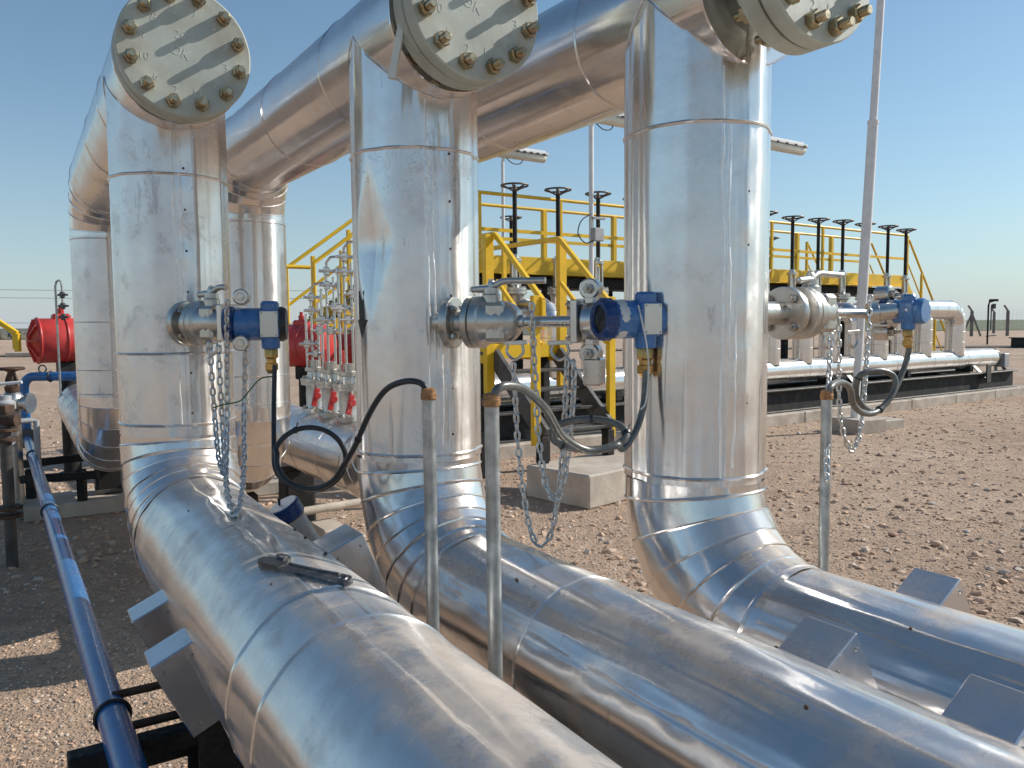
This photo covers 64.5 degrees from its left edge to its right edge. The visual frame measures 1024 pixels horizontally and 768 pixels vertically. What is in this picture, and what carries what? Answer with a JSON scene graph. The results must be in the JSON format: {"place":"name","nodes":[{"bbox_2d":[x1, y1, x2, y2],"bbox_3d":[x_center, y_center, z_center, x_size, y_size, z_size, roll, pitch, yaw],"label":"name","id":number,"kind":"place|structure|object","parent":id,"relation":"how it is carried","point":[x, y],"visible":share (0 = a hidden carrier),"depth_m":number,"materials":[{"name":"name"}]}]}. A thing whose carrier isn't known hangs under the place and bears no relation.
{"place":"outdoors","nodes":[
{"label":"outdoors","id":0,"kind":"place"},
{"bbox_2d":[0,326,569,338],"bbox_3d":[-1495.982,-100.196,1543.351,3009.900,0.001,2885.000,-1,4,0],"label":"scrubland","id":1,"kind":"structure","parent":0,"point":[25,330],"depth_m":220.13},
{"bbox_2d":[0,328,354,339],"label":"scrub bushes","id":2,"kind":"object","parent":1,"relation":"on","point":[2,336],"visible":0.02,"depth_m":108.36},
{"bbox_2d":[0,345,1010,355],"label":"track","id":3,"kind":"structure","parent":0,"point":[817,347],"depth_m":44.46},
{"bbox_2d":[0,330,1023,767],"bbox_3d":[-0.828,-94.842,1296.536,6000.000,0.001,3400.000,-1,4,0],"label":"ground","id":4,"kind":"structure","parent":0,"point":[46,394],"depth_m":5.94,"materials":[{"name":"brown gravel"}]},
{"bbox_2d":[0,319,21,351],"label":"yellow handrail","id":5,"kind":"object","parent":4,"relation":"on","point":[16,339],"visible":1,"depth_m":7.57,"materials":[{"name":"metal"}]},
{"bbox_2d":[0,404,23,567],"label":"rusty flange stand","id":6,"kind":"object","parent":4,"relation":"on","point":[10,423],"visible":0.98,"depth_m":5.03,"materials":[{"name":"brown metal"}]},
{"bbox_2d":[5,352,30,356],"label":"pale slab","id":7,"kind":"structure","parent":4,"relation":"on","point":[24,354],"depth_m":41.74,"materials":[{"name":"concrete"}]},
{"bbox_2d":[0,367,36,519],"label":"rusty gate valve","id":8,"kind":"object","parent":4,"relation":"on","point":[27,402],"visible":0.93,"depth_m":6.32,"materials":[{"name":"metal"}]},
{"bbox_2d":[0,381,41,498],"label":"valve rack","id":9,"kind":"object","parent":4,"relation":"on","point":[5,399],"visible":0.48,"depth_m":6.12,"materials":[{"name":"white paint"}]},
{"bbox_2d":[26,307,81,472],"bbox_3d":[-4.420,0.067,7.904,0.502,1.671,0.454,-4,6,-40],"label":"red actuator","id":10,"kind":"object","parent":4,"relation":"on","point":[41,340],"visible":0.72,"depth_m":7.74,"materials":[{"name":"paint"}]},
{"bbox_2d":[23,476,278,522],"bbox_3d":[-3.038,0.952,6.977,2.000,0.120,0.550,-3,5,-31],"label":"concrete strip","id":11,"kind":"object","parent":4,"relation":"on","point":[68,504],"visible":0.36,"depth_m":6.50,"materials":[{"name":"grey concrete"}]},
{"bbox_2d":[19,454,99,500],"bbox_3d":[-3.634,0.818,6.476,0.874,0.472,0.460,-1,4,0],"label":"pipe rack","id":12,"kind":"object","parent":11,"relation":"on","point":[81,477],"visible":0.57,"depth_m":6.45,"materials":[{"name":"black metal"}]},
{"bbox_2d":[93,469,122,494],"bbox_3d":[-3.385,0.688,6.792,0.260,0.460,0.205,-3,5,-32],"label":"pipe support","id":13,"kind":"object","parent":11,"relation":"on","point":[108,482],"visible":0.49,"depth_m":6.73,"materials":[{"name":"black metal"}]},
{"bbox_2d":[67,681,243,767],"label":"pipe support","id":14,"kind":"object","parent":4,"relation":"on","point":[210,747],"visible":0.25,"depth_m":2.03,"materials":[{"name":"black metal"}]},
{"bbox_2d":[19,365,148,767],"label":"blue pipe","id":15,"kind":"object","parent":14,"relation":"on","point":[113,724],"visible":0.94,"depth_m":2.56,"materials":[{"name":"metal"}]},
{"bbox_2d":[57,0,621,767],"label":"insulated pipe","id":16,"kind":"object","parent":14,"relation":"on","point":[293,670],"visible":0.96,"depth_m":2.28,"materials":[{"name":"metal"}]},
{"bbox_2d":[54,279,68,396],"bbox_3d":[-4.080,-0.383,7.390,0.131,1.138,0.047,0,4,13],"label":"vent tube","id":17,"kind":"object","parent":16,"relation":"attached to","point":[62,295],"visible":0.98,"depth_m":7.36,"materials":[{"name":"grey metal"}]},
{"bbox_2d":[166,284,245,355],"bbox_3d":[-1.063,-0.208,2.676,0.457,0.232,0.170,3,6,41],"label":"branch valve","id":18,"kind":"object","parent":16,"relation":"attached to","point":[190,323],"visible":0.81,"depth_m":2.58,"materials":[{"name":"metal"}]},
{"bbox_2d":[207,340,224,476],"bbox_3d":[-0.871,0.066,2.389,0.025,0.386,0.225,-3,5,-25],"label":"chain","id":19,"kind":"object","parent":18,"relation":"hanging from","point":[215,426],"visible":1,"depth_m":2.46,"materials":[{"name":"metal"}]},
{"bbox_2d":[215,344,226,474],"bbox_3d":[-0.850,0.075,2.381,0.022,0.378,0.204,-2,5,-22],"label":"chain","id":20,"kind":"object","parent":18,"relation":"hanging from","point":[222,420],"visible":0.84,"depth_m":2.45,"materials":[{"name":"metal"}]},
{"bbox_2d":[223,299,248,517],"bbox_3d":[-0.792,0.045,2.283,0.075,0.575,0.453,-2,4,-14],"label":"chain","id":21,"kind":"object","parent":18,"relation":"hanging from","point":[235,512],"visible":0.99,"depth_m":2.42,"materials":[{"name":"metal"}]},
{"bbox_2d":[213,376,271,408],"bbox_3d":[-0.813,0.025,2.451,0.174,0.094,0.023,-2,5,-21],"label":"earth wire","id":22,"kind":"object","parent":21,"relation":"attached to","point":[245,394],"visible":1,"depth_m":2.45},
{"bbox_2d":[221,289,287,373],"bbox_3d":[-0.801,-0.162,2.508,0.207,0.258,0.178,-1,4,-10],"label":"pressure transmitter","id":23,"kind":"object","parent":18,"relation":"attached to","point":[266,323],"visible":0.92,"depth_m":2.45,"materials":[{"name":"blue paint"}]},
{"bbox_2d":[271,365,427,492],"bbox_3d":[-0.464,0.143,2.139,0.861,0.357,0.188,3,6,42],"label":"power cable","id":24,"kind":"object","parent":23,"relation":"attached to","point":[330,483],"visible":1,"depth_m":2.17,"materials":[{"name":"black rubber"}]},
{"bbox_2d":[257,553,352,586],"bbox_3d":[-0.412,0.369,1.619,0.267,0.022,0.059,1,13,35],"label":"adjustable wrench","id":25,"kind":"object","parent":16,"relation":"on","point":[281,562],"visible":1,"depth_m":1.61,"materials":[{"name":"metal"}]},
{"bbox_2d":[246,491,257,501],"bbox_3d":[-1.541,0.837,4.565,0.260,0.460,0.205,-3,5,-32],"label":"pipe support","id":26,"kind":"object","parent":4,"relation":"on","point":[253,495],"visible":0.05,"depth_m":4.53,"materials":[{"name":"black metal"}]},
{"bbox_2d":[270,495,319,541],"bbox_3d":[-0.642,0.841,2.601,0.243,0.988,0.102,-3,5,-31],"label":"gauge head","id":27,"kind":"object","parent":4,"relation":"on","point":[289,510],"visible":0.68,"depth_m":2.52},
{"bbox_2d":[278,466,315,520],"bbox_3d":[-1.412,0.778,5.347,0.260,0.460,0.205,-3,5,-32],"label":"pipe support","id":28,"kind":"object","parent":4,"relation":"on","point":[296,476],"visible":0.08,"depth_m":5.29,"materials":[{"name":"black metal"}]},
{"bbox_2d":[288,312,336,406],"bbox_3d":[-2.258,0.033,8.630,0.760,1.594,0.474,1,4,16],"label":"red actuator","id":29,"kind":"object","parent":4,"relation":"on","point":[297,352],"visible":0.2,"depth_m":8.43,"materials":[{"name":"paint"}]},
{"bbox_2d":[310,518,343,536],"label":"concrete block","id":30,"kind":"structure","parent":4,"relation":"on","point":[322,527],"depth_m":5.04,"materials":[{"name":"beige concrete"}]},
{"bbox_2d":[304,498,360,514],"bbox_3d":[-1.090,0.783,5.247,0.585,0.060,0.054,-4,5,-37],"label":"drain pipe","id":31,"kind":"object","parent":4,"relation":"on","point":[329,507],"visible":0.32,"depth_m":5.18,"materials":[{"name":"metal"}]},
{"bbox_2d":[336,329,355,370],"bbox_3d":[-1.796,0.031,9.332,0.660,1.487,0.384,1,4,16],"label":"red actuator","id":32,"kind":"object","parent":4,"relation":"on","point":[349,344],"visible":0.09,"depth_m":9.16,"materials":[{"name":"paint"}]},
{"bbox_2d":[420,387,439,632],"bbox_3d":[-0.179,0.736,1.860,0.038,1.460,0.036,-1,4,0],"label":"conduit post","id":33,"kind":"object","parent":4,"relation":"on","point":[428,396],"visible":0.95,"depth_m":1.81,"materials":[{"name":"silver metal"}]},
{"bbox_2d":[482,392,502,680],"bbox_3d":[-0.032,0.748,1.630,0.038,1.467,0.036,-1,4,0],"label":"conduit post","id":34,"kind":"object","parent":4,"relation":"on","point":[491,403],"visible":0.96,"depth_m":1.58,"materials":[{"name":"silver metal"}]},
{"bbox_2d":[491,370,647,454],"bbox_3d":[0.155,0.081,1.839,0.206,0.213,0.640,1,5,20],"label":"power cable","id":35,"kind":"object","parent":34,"relation":"attached to","point":[624,442],"visible":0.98,"depth_m":1.86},
{"bbox_2d":[479,232,615,477],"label":"crossover stairs","id":36,"kind":"structure","parent":4,"relation":"on","point":[493,357],"depth_m":7.57,"materials":[{"name":"yellow metal"}]},
{"bbox_2d":[527,449,625,509],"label":"concrete block","id":37,"kind":"structure","parent":4,"relation":"on","point":[595,481],"depth_m":6.76,"materials":[{"name":"grey concrete"}]},
{"bbox_2d":[503,385,1019,443],"bbox_3d":[3.542,0.327,14.822,14.600,0.110,5.200,-3,5,-35],"label":"concrete pad","id":38,"kind":"object","parent":4,"relation":"on","point":[809,409],"depth_m":13.16,"materials":[{"name":"grey concrete"}]},
{"bbox_2d":[498,148,548,241],"bbox_3d":[0.177,-1.704,13.526,1.000,4.390,0.198,-3,5,-35],"label":"lamp post","id":39,"kind":"object","parent":38,"relation":"on","point":[532,155],"visible":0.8,"depth_m":13.27,"materials":[{"name":"white metal"}]},
{"bbox_2d":[577,114,623,276],"bbox_3d":[1.465,-1.602,11.537,1.420,4.460,0.235,-3,5,-35],"label":"lamp post","id":40,"kind":"object","parent":38,"relation":"on","point":[596,234],"visible":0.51,"depth_m":11.21,"materials":[{"name":"white metal"}]},
{"bbox_2d":[479,255,901,368],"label":"walkway","id":41,"kind":"structure","parent":38,"relation":"on","point":[613,276],"depth_m":12.33,"materials":[{"name":"yellow metal"}]},
{"bbox_2d":[287,218,354,332],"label":"stairs","id":42,"kind":"structure","parent":41,"relation":"attached to","point":[313,260],"depth_m":10.28,"materials":[{"name":"yellow metal"}]},
{"bbox_2d":[481,203,860,270],"bbox_3d":[2.993,-2.361,14.326,11.500,1.013,0.075,-3,5,-35],"label":"railing","id":43,"kind":"object","parent":41,"relation":"on","point":[613,245],"visible":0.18,"depth_m":13.37,"materials":[{"name":"yellow metal"}]},
{"bbox_2d":[478,190,908,281],"bbox_3d":[3.522,-2.310,13.575,11.502,1.013,0.046,-3,5,-35],"label":"railing","id":44,"kind":"object","parent":41,"relation":"on","point":[771,248],"visible":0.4,"depth_m":12.08,"materials":[{"name":"yellow metal"}]},
{"bbox_2d":[499,364,1017,443],"bbox_3d":[4.463,0.111,13.137,13.800,0.506,1.085,-3,5,-35],"label":"skid frame","id":45,"kind":"object","parent":38,"relation":"on","point":[790,396],"visible":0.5,"depth_m":13.77,"materials":[{"name":"black metal"}]},
{"bbox_2d":[495,298,1001,403],"bbox_3d":[4.291,-0.707,12.998,13.640,1.339,0.724,-3,5,-35],"label":"header pipe","id":46,"kind":"object","parent":45,"relation":"on","point":[802,364],"visible":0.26,"depth_m":13.90,"materials":[{"name":"grey metal"}]},
{"bbox_2d":[500,182,528,304],"bbox_3d":[0.041,-1.709,10.653,0.375,1.798,0.440,-3,5,-35],"label":"gate valve","id":47,"kind":"object","parent":46,"relation":"attached to","point":[517,292],"visible":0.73,"depth_m":10.59,"materials":[{"name":"metal"}]},
{"bbox_2d":[544,187,571,304],"bbox_3d":[0.630,-1.750,11.065,0.375,1.798,0.440,-3,5,-35],"label":"gate valve","id":48,"kind":"object","parent":46,"relation":"attached to","point":[551,289],"visible":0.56,"depth_m":11.01,"materials":[{"name":"paint"}]},
{"bbox_2d":[585,191,611,298],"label":"gate valve","id":49,"kind":"object","parent":46,"relation":"attached to","point":[598,273],"visible":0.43,"depth_m":11.43,"materials":[{"name":"paint"}]},
{"bbox_2d":[769,211,777,291],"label":"gate valve","id":50,"kind":"object","parent":46,"relation":"attached to","point":[775,212],"visible":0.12,"depth_m":13.56,"materials":[{"name":"paint"}]},
{"bbox_2d":[782,215,803,286],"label":"gate valve","id":51,"kind":"object","parent":46,"relation":"attached to","point":[791,273],"visible":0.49,"depth_m":13.96,"materials":[{"name":"paint"}]},
{"bbox_2d":[808,218,829,293],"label":"gate valve","id":52,"kind":"object","parent":46,"relation":"attached to","point":[818,222],"visible":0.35,"depth_m":14.38,"materials":[{"name":"paint"}]},
{"bbox_2d":[832,219,853,301],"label":"gate valve","id":53,"kind":"object","parent":46,"relation":"attached to","point":[841,295],"visible":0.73,"depth_m":14.80,"materials":[{"name":"paint"}]},
{"bbox_2d":[855,222,875,302],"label":"gate valve","id":54,"kind":"object","parent":46,"relation":"attached to","point":[859,225],"visible":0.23,"depth_m":15.17,"materials":[{"name":"paint"}]},
{"bbox_2d":[878,225,898,285],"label":"gate valve","id":55,"kind":"object","parent":46,"relation":"attached to","point":[886,276],"visible":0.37,"depth_m":15.66,"materials":[{"name":"paint"}]},
{"bbox_2d":[896,228,916,299],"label":"gate valve","id":56,"kind":"object","parent":46,"relation":"attached to","point":[905,278],"visible":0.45,"depth_m":16.03,"materials":[{"name":"paint"}]},
{"bbox_2d":[771,136,807,155],"bbox_3d":[4.089,-1.668,12.787,1.550,4.360,0.198,-3,5,-35],"label":"lamp post","id":57,"kind":"object","parent":38,"relation":"on","point":[787,146],"visible":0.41,"depth_m":12.74,"materials":[{"name":"white metal"}]},
{"bbox_2d":[805,241,820,270],"bbox_3d":[6.827,-1.476,17.744,1.350,3.194,0.051,-3,5,-35],"label":"stair rail","id":58,"kind":"object","parent":38,"relation":"on","point":[807,248],"visible":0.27,"depth_m":17.27,"materials":[{"name":"yellow metal"}]},
{"bbox_2d":[868,239,944,350],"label":"stairs","id":59,"kind":"structure","parent":38,"relation":"on","point":[920,292],"depth_m":17.44,"materials":[{"name":"yellow metal"}]},
{"bbox_2d":[994,353,1008,370],"bbox_3d":[10.223,-0.237,16.838,0.393,0.800,0.189,-2,4,-17],"label":"junction box","id":60,"kind":"object","parent":38,"relation":"on","point":[1004,363],"visible":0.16,"depth_m":16.75,"materials":[{"name":"silver metal"}]},
{"bbox_3d":[1.894,-0.662,16.045,10.600,1.758,0.346,-3,5,-35],"label":"header pipe","id":61,"kind":"object","parent":38,"relation":"on","visible":0},
{"bbox_2d":[500,215,521,252],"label":"gate valve","id":62,"kind":"object","parent":61,"relation":"attached to","point":[510,219],"visible":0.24,"depth_m":13.69,"materials":[{"name":"paint"}]},
{"bbox_2d":[769,237,779,268],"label":"gate valve","id":63,"kind":"object","parent":61,"relation":"attached to","point":[775,238],"visible":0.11,"depth_m":17.65,"materials":[{"name":"paint"}]},
{"bbox_2d":[500,386,1023,460],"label":"kerb","id":64,"kind":"structure","parent":4,"relation":"on","point":[507,451],"depth_m":12.43,"materials":[{"name":"concrete"}]},
{"bbox_2d":[818,389,833,571],"bbox_3d":[0.872,0.720,2.280,0.036,1.412,0.036,-1,4,0],"label":"conduit post","id":65,"kind":"object","parent":4,"relation":"on","point":[826,397],"visible":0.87,"depth_m":2.24,"materials":[{"name":"silver metal"}]},
{"bbox_2d":[832,415,903,433],"bbox_3d":[4.921,0.542,11.153,1.094,0.200,0.526,-3,5,-29],"label":"concrete footing","id":66,"kind":"object","parent":4,"relation":"on","point":[878,424],"visible":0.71,"depth_m":10.87,"materials":[{"name":"grey concrete"}]},
{"bbox_2d":[850,0,884,417],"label":"mast","id":67,"kind":"object","parent":66,"relation":"on","point":[868,201],"visible":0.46,"depth_m":10.75,"materials":[{"name":"grey metal"}]},
{"bbox_2d":[888,532,897,535],"bbox_3d":[2.657,1.048,5.653,0.071,0.029,0.064,-1,4,0],"label":"rock","id":68,"kind":"object","parent":4,"relation":"on","point":[892,534],"visible":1,"depth_m":5.63,"materials":[{"name":"stone"}]},
{"bbox_2d":[930,541,941,546],"bbox_3d":[2.819,1.062,5.394,0.060,0.038,0.058,-1,4,0],"label":"rock","id":69,"kind":"object","parent":4,"relation":"on","point":[936,543],"visible":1,"depth_m":5.38,"materials":[{"name":"stone"}]},
{"bbox_2d":[966,305,980,335],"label":"fence post","id":70,"kind":"object","parent":4,"relation":"on","point":[971,319],"visible":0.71,"depth_m":73.75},
{"bbox_2d":[971,551,979,556],"bbox_3d":[2.937,1.082,5.138,0.051,0.047,0.084,2,5,33],"label":"rock","id":71,"kind":"object","parent":4,"relation":"on","point":[975,553],"visible":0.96,"depth_m":5.11,"materials":[{"name":"stone"}]},
{"bbox_2d":[986,299,998,344],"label":"monitor pole","id":72,"kind":"object","parent":4,"relation":"on","point":[993,306],"visible":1,"depth_m":48.83,"materials":[{"name":"black metal"}]},
{"bbox_2d":[967,310,1019,333],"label":"fence","id":73,"kind":"object","parent":4,"relation":"on","point":[994,327],"visible":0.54,"depth_m":76.41,"materials":[{"name":"metal"}]},
{"bbox_2d":[992,309,995,332],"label":"fence post","id":74,"kind":"object","parent":4,"relation":"on","point":[993,321],"visible":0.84,"depth_m":87.67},
{"bbox_2d":[1004,305,1009,335],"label":"fence post","id":75,"kind":"object","parent":4,"relation":"on","point":[1007,321],"visible":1,"depth_m":73.72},
{"bbox_2d":[1009,337,1023,347],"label":"dark bin","id":76,"kind":"object","parent":4,"relation":"on","point":[1017,342],"visible":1,"depth_m":43.02,"materials":[{"name":"black metal"}]},
{"bbox_3d":[0.363,1.117,1.595,0.320,0.540,0.300,-3,5,-32],"label":"pipe support","id":77,"kind":"object","parent":4,"relation":"on","visible":0},
{"bbox_2d":[225,0,1023,767],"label":"insulated pipe","id":78,"kind":"object","parent":77,"relation":"on","point":[383,92],"visible":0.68,"depth_m":2.20,"materials":[{"name":"metal"}]},
{"bbox_2d":[431,277,604,385],"bbox_3d":[-0.054,-0.150,2.283,0.682,0.296,0.202,2,5,31],"label":"branch valve","id":79,"kind":"object","parent":78,"relation":"attached to","point":[487,318],"visible":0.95,"depth_m":2.22,"materials":[{"name":"metal"}]},
{"bbox_2d":[510,358,569,548],"bbox_3d":[0.077,0.190,2.200,0.183,0.524,0.031,2,5,29],"label":"chain","id":80,"kind":"object","parent":79,"relation":"hanging from","point":[556,504],"visible":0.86,"depth_m":2.22,"materials":[{"name":"metal"}]},
{"bbox_2d":[528,302,576,502],"bbox_3d":[0.107,0.050,2.166,0.153,0.540,0.033,3,5,39],"label":"chain","id":81,"kind":"object","parent":79,"relation":"hanging from","point":[572,414],"visible":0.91,"depth_m":2.18,"materials":[{"name":"metal"}]},
{"bbox_2d":[590,291,667,376],"bbox_3d":[0.303,-0.129,2.117,0.187,0.221,0.144,-2,5,-23],"label":"pressure transmitter","id":82,"kind":"object","parent":79,"relation":"attached to","point":[610,319],"visible":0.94,"depth_m":2.06,"materials":[{"name":"blue paint"}]},
{"bbox_2d":[637,305,648,409],"bbox_3d":[0.330,-0.065,2.050,0.024,0.268,0.042,2,5,29],"label":"earth wire","id":83,"kind":"object","parent":82,"relation":"hanging from","point":[647,357],"visible":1,"depth_m":2.05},
{"bbox_2d":[0,0,1023,328],"label":"sky","id":84,"kind":"structure","parent":0,"point":[950,155],"materials":[{"name":"blue"}]},
{"bbox_2d":[567,320,1023,331],"bbox_3d":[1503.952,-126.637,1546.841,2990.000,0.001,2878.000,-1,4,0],"label":"field","id":85,"kind":"structure","parent":0,"point":[999,325],"depth_m":201.74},
{"bbox_3d":[1.056,1.118,1.494,0.320,0.540,0.300,-3,5,-32],"label":"pipe support","id":86,"kind":"object","parent":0,"visible":0},
{"bbox_2d":[283,0,1023,714],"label":"insulated pipe","id":87,"kind":"object","parent":86,"relation":"on","point":[685,86],"visible":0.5,"depth_m":2.06,"materials":[{"name":"metal"}]},
{"bbox_2d":[299,282,340,413],"bbox_3d":[-1.182,-0.208,4.944,0.184,0.823,0.242,3,6,42],"label":"sampling valve","id":88,"kind":"object","parent":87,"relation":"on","point":[313,392],"visible":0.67,"depth_m":4.90,"materials":[{"name":"metal"}]},
{"bbox_2d":[314,255,346,417],"bbox_3d":[-1.032,-0.262,4.704,0.184,0.963,0.242,3,6,42],"label":"sampling valve","id":89,"kind":"object","parent":87,"relation":"on","point":[329,396],"visible":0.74,"depth_m":4.66,"materials":[{"name":"metal"}]},
{"bbox_2d":[331,240,356,422],"bbox_3d":[-0.882,-0.275,4.466,0.184,1.023,0.242,3,6,42],"label":"sampling valve","id":90,"kind":"object","parent":87,"relation":"on","point":[344,386],"visible":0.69,"depth_m":4.42,"materials":[{"name":"metal"}]},
{"bbox_2d":[768,270,903,349],"bbox_3d":[0.933,-0.237,2.612,1.134,0.264,0.166,-4,5,-37],"label":"branch valve","id":91,"kind":"object","parent":87,"relation":"attached to","point":[807,309],"visible":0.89,"depth_m":2.57,"materials":[{"name":"metal"}]},
{"bbox_2d":[823,332,832,483],"bbox_3d":[0.899,0.057,2.305,0.020,0.408,0.284,1,5,22],"label":"chain","id":92,"kind":"object","parent":91,"relation":"hanging from","point":[828,381],"visible":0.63,"depth_m":2.38,"materials":[{"name":"metal"}]},
{"bbox_2d":[836,294,872,452],"bbox_3d":[1.131,-0.037,2.652,0.207,0.517,0.049,-4,5,-38],"label":"chain","id":93,"kind":"object","parent":91,"relation":"hanging from","point":[864,388],"visible":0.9,"depth_m":2.64,"materials":[{"name":"metal"}]},
{"bbox_2d":[865,294,930,347],"bbox_3d":[1.338,-0.220,2.837,0.163,0.186,0.185,-4,6,-41],"label":"pressure transmitter","id":94,"kind":"object","parent":91,"relation":"attached to","point":[908,312],"visible":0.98,"depth_m":2.81,"materials":[{"name":"blue paint"}]},
{"bbox_2d":[825,337,912,416],"bbox_3d":[1.107,-0.024,2.549,0.110,0.275,0.829,3,6,42],"label":"power cable","id":95,"kind":"object","parent":94,"relation":"attached to","point":[858,405],"visible":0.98,"depth_m":2.61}
]}

